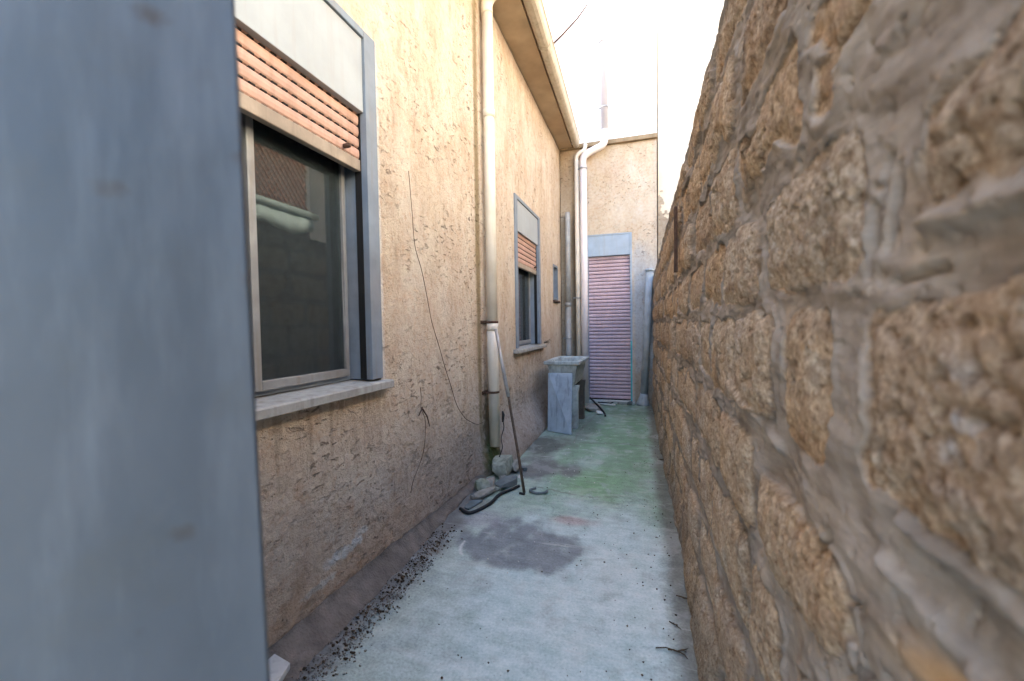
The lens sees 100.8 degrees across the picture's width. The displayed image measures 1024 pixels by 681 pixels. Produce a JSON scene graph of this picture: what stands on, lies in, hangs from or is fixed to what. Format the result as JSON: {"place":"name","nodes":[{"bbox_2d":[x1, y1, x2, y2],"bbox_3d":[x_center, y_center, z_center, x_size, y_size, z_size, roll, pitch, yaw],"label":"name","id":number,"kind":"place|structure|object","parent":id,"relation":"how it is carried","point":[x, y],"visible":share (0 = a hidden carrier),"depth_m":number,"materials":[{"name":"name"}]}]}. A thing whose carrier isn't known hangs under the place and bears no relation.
{"place":"outdoors","nodes":[
{"label":"outdoors","id":0,"kind":"place"},
{"bbox_2d":[292,404,698,680],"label":"alley floor","id":1,"kind":"structure","parent":0,"point":[559,614],"depth_m":1.96,"materials":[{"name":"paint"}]},
{"bbox_2d":[0,0,269,680],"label":"metal gate","id":2,"kind":"structure","parent":1,"relation":"on","point":[131,542],"depth_m":0.34,"materials":[{"name":"grey metal"}]},
{"bbox_2d":[311,559,433,677],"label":"plaster dust","id":3,"kind":"object","parent":1,"relation":"on","point":[344,652],"visible":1,"depth_m":1.74,"materials":[{"name":"concrete"}]},
{"bbox_2d":[293,531,461,680],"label":"grit","id":4,"kind":"object","parent":1,"relation":"on","point":[354,648],"visible":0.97,"depth_m":1.79,"materials":[{"name":"black gravel"}]},
{"bbox_2d":[292,523,462,680],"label":"dead leaves","id":5,"kind":"object","parent":1,"relation":"on","point":[402,577],"visible":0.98,"depth_m":1.81,"materials":[{"name":"brown plant"}]},
{"bbox_2d":[464,499,482,509],"bbox_3d":[-0.269,1.103,2.854,0.075,0.019,0.170,0,2,31],"label":"stone","id":6,"kind":"object","parent":1,"relation":"on","point":[471,504],"visible":1,"depth_m":2.84,"materials":[{"name":"grey stone"}]},
{"bbox_2d":[474,478,490,490],"bbox_3d":[-0.218,1.060,3.117,0.114,0.081,0.127,-2,2,-21],"label":"stone","id":7,"kind":"object","parent":1,"relation":"on","point":[481,483],"visible":0.8,"depth_m":3.08,"materials":[{"name":"grey stone"}]},
{"bbox_2d":[473,486,496,498],"bbox_3d":[-0.188,1.080,2.996,0.067,0.049,0.205,1,3,40],"label":"stone","id":8,"kind":"object","parent":1,"relation":"on","point":[480,494],"visible":1,"depth_m":2.97,"materials":[{"name":"stone"}]},
{"bbox_2d":[459,485,519,513],"bbox_3d":[-0.113,1.091,2.918,0.117,0.026,0.567,1,3,45],"label":"rubber hose","id":9,"kind":"object","parent":1,"relation":"on","point":[492,501],"visible":1,"depth_m":2.82,"materials":[{"name":"black rubber"}]},
{"bbox_2d":[486,476,495,485],"bbox_3d":[-0.169,1.071,3.220,0.075,0.051,0.116,0,2,17],"label":"stone","id":10,"kind":"object","parent":1,"relation":"on","point":[492,480],"visible":0.58,"depth_m":3.21,"materials":[{"name":"stone"}]},
{"bbox_2d":[491,455,512,476],"bbox_3d":[-0.080,1.016,3.421,0.171,0.143,0.231,-1,2,6],"label":"stone","id":11,"kind":"object","parent":1,"relation":"on","point":[501,465],"visible":0.89,"depth_m":3.36,"materials":[{"name":"grey stone"}]},
{"bbox_2d":[495,474,517,487],"bbox_3d":[-0.039,1.070,3.198,0.118,0.051,0.247,1,3,43],"label":"slate","id":12,"kind":"object","parent":1,"relation":"on","point":[508,481],"visible":0.98,"depth_m":3.17,"materials":[{"name":"grey stone"}]},
{"bbox_2d":[494,329,525,492],"bbox_3d":[-0.008,0.502,3.194,0.050,1.186,0.395,-2,2,-32],"label":"pole","id":13,"kind":"object","parent":1,"relation":"on","point":[508,397],"visible":0.98,"depth_m":3.22,"materials":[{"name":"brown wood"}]},
{"bbox_2d":[512,459,518,471],"bbox_3d":[0.025,1.033,3.474,0.093,0.103,0.097,-2,2,-38],"label":"stone","id":14,"kind":"object","parent":1,"relation":"on","point":[515,466],"visible":0.66,"depth_m":3.44,"materials":[{"name":"stone"}]},
{"bbox_2d":[529,487,547,493],"bbox_3d":[0.184,1.085,3.045,0.134,0.022,0.095,0,2,31],"label":"bent scrap","id":15,"kind":"object","parent":1,"relation":"on","point":[534,492],"visible":1,"depth_m":3.02,"materials":[{"name":"grey metal"}]},
{"bbox_2d":[438,413,681,680],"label":"floor litter","id":16,"kind":"object","parent":1,"relation":"on","point":[441,677],"visible":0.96,"depth_m":2.14,"materials":[{"name":"brown plant"}]},
{"bbox_2d":[548,373,572,434],"bbox_3d":[0.535,0.700,4.750,0.290,0.654,0.199,0,2,17],"label":"board","id":17,"kind":"object","parent":1,"relation":"on","point":[560,385],"visible":1,"depth_m":4.75,"materials":[{"name":"grey stone"}]},
{"bbox_2d":[544,356,588,428],"bbox_3d":[0.697,0.618,5.233,0.415,0.790,0.850,0,2,17],"label":"wash trough","id":18,"kind":"object","parent":1,"relation":"on","point":[575,365],"visible":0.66,"depth_m":4.91,"materials":[{"name":"concrete"}]},
{"bbox_2d":[585,403,602,411],"bbox_3d":[1.157,0.946,5.988,0.243,0.073,0.345,-1,2,-1],"label":"stone","id":19,"kind":"object","parent":1,"relation":"on","point":[593,407],"visible":0.84,"depth_m":5.91,"materials":[{"name":"stone"}]},
{"bbox_2d":[589,397,605,416],"bbox_3d":[1.207,0.920,5.903,0.063,0.142,0.759,-1,2,-5],"label":"black pipe","id":20,"kind":"object","parent":1,"relation":"on","point":[601,409],"visible":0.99,"depth_m":5.82,"materials":[{"name":"plastic"}]},
{"bbox_2d":[599,403,615,405],"bbox_3d":[1.406,0.947,6.261,0.245,0.032,0.032,0,2,29],"label":"white rod","id":21,"kind":"object","parent":1,"relation":"on","point":[606,404],"visible":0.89,"depth_m":6.25,"materials":[{"name":"white plastic"}]},
{"bbox_2d":[656,647,687,658],"bbox_3d":[0.584,1.131,1.545,0.114,0.009,0.051,0,2,17],"label":"twig","id":22,"kind":"object","parent":1,"relation":"on","point":[678,651],"visible":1,"depth_m":1.54,"materials":[{"name":"brown plant"}]},
{"bbox_2d":[651,0,1023,680],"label":"stone wall","id":23,"kind":"structure","parent":1,"relation":"on","point":[837,400],"depth_m":0.48,"materials":[{"name":"beige stone"}]},
{"bbox_2d":[674,206,677,272],"bbox_3d":[0.890,-0.547,2.300,0.018,0.350,0.036,0,2,17],"label":"iron strip","id":24,"kind":"object","parent":23,"relation":"attached to","point":[676,239],"visible":1,"depth_m":2.28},
{"bbox_3d":[1.745,0.929,6.274,0.086,0.064,0.069,0,2,17],"label":"dark lump","id":25,"kind":"object","parent":1,"relation":"on","visible":0},
{"bbox_2d":[606,400,628,402],"bbox_3d":[1.589,0.911,6.343,0.341,0.024,0.024,0,2,21],"label":"white rod","id":26,"kind":"object","parent":25,"relation":"on","point":[616,401],"visible":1,"depth_m":6.35,"materials":[{"name":"white plastic"}]},
{"bbox_2d":[542,0,656,405],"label":"building","id":27,"kind":"structure","parent":0,"point":[606,50],"depth_m":6.40,"materials":[{"name":"paint"}]},
{"bbox_2d":[587,232,634,404],"bbox_3d":[1.498,-0.326,6.481,0.725,2.587,0.200,0,2,17],"label":"door","id":28,"kind":"structure","parent":27,"relation":"in","point":[610,341],"depth_m":6.50,"materials":[{"name":"pink paint"}]},
{"bbox_2d":[656,0,723,259],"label":"sky","id":29,"kind":"structure","parent":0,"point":[687,31],"depth_m":6.32,"materials":[{"name":"beige paint"}]},
{"bbox_3d":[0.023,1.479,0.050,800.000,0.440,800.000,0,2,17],"label":"ground","id":30,"kind":"structure","parent":0,"visible":0},
{"bbox_2d":[235,0,579,680],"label":"house","id":31,"kind":"structure","parent":30,"relation":"on","point":[353,112],"depth_m":2.13,"materials":[{"name":"paint"}]},
{"bbox_2d":[269,654,289,680],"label":"marble slab","id":32,"kind":"object","parent":31,"relation":"on","point":[279,668],"depth_m":1.41,"materials":[{"name":"white stone"}]},
{"bbox_2d":[235,0,393,420],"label":"window","id":33,"kind":"structure","parent":31,"relation":"in","point":[307,82],"depth_m":1.75,"materials":[{"name":"black glass"}]},
{"bbox_2d":[411,387,425,489],"bbox_3d":[-0.534,0.553,2.408,0.010,0.569,0.174,0,2,17],"label":"string","id":34,"kind":"object","parent":31,"relation":"hanging from","point":[424,443],"visible":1,"depth_m":2.47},
{"bbox_2d":[419,407,429,425],"bbox_3d":[-0.509,0.448,2.462,0.018,0.135,0.138,0,2,20],"label":"wire","id":35,"kind":"object","parent":34,"relation":"attached to","point":[425,414],"visible":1,"depth_m":2.46,"materials":[{"name":"metal"}]},
{"bbox_2d":[408,171,482,423],"bbox_3d":[-0.398,-0.140,2.851,0.011,1.622,1.052,0,2,17],"label":"wire","id":36,"kind":"object","parent":31,"relation":"attached to","point":[427,298],"visible":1,"depth_m":2.50,"materials":[{"name":"metal"}]},
{"bbox_2d":[499,411,504,456],"bbox_3d":[-0.091,0.785,3.467,0.027,0.403,0.112,0,2,30],"label":"plug cord","id":37,"kind":"object","parent":31,"relation":"hanging from","point":[503,415],"visible":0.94,"depth_m":3.49,"materials":[{"name":"black rubber"}]},
{"bbox_2d":[513,193,546,353],"bbox_3d":[0.147,-0.697,4.815,0.200,1.612,1.280,0,2,17],"label":"window","id":38,"kind":"structure","parent":31,"relation":"in","point":[527,257],"depth_m":4.94,"materials":[{"name":"blue paint"}]},
{"bbox_2d":[553,264,559,302],"bbox_3d":[0.581,-0.829,6.220,0.185,0.547,0.370,0,2,17],"label":"vent window","id":39,"kind":"structure","parent":31,"relation":"in","point":[555,268],"depth_m":6.33,"materials":[{"name":"blue paint"}]},
{"bbox_2d":[554,4,587,43],"bbox_3d":[0.586,-3.173,4.250,0.352,0.372,0.028,-1,2,3],"label":"metal rod","id":40,"kind":"object","parent":31,"relation":"on","point":[564,32],"visible":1,"depth_m":4.25,"materials":[{"name":"metal"}]}
]}

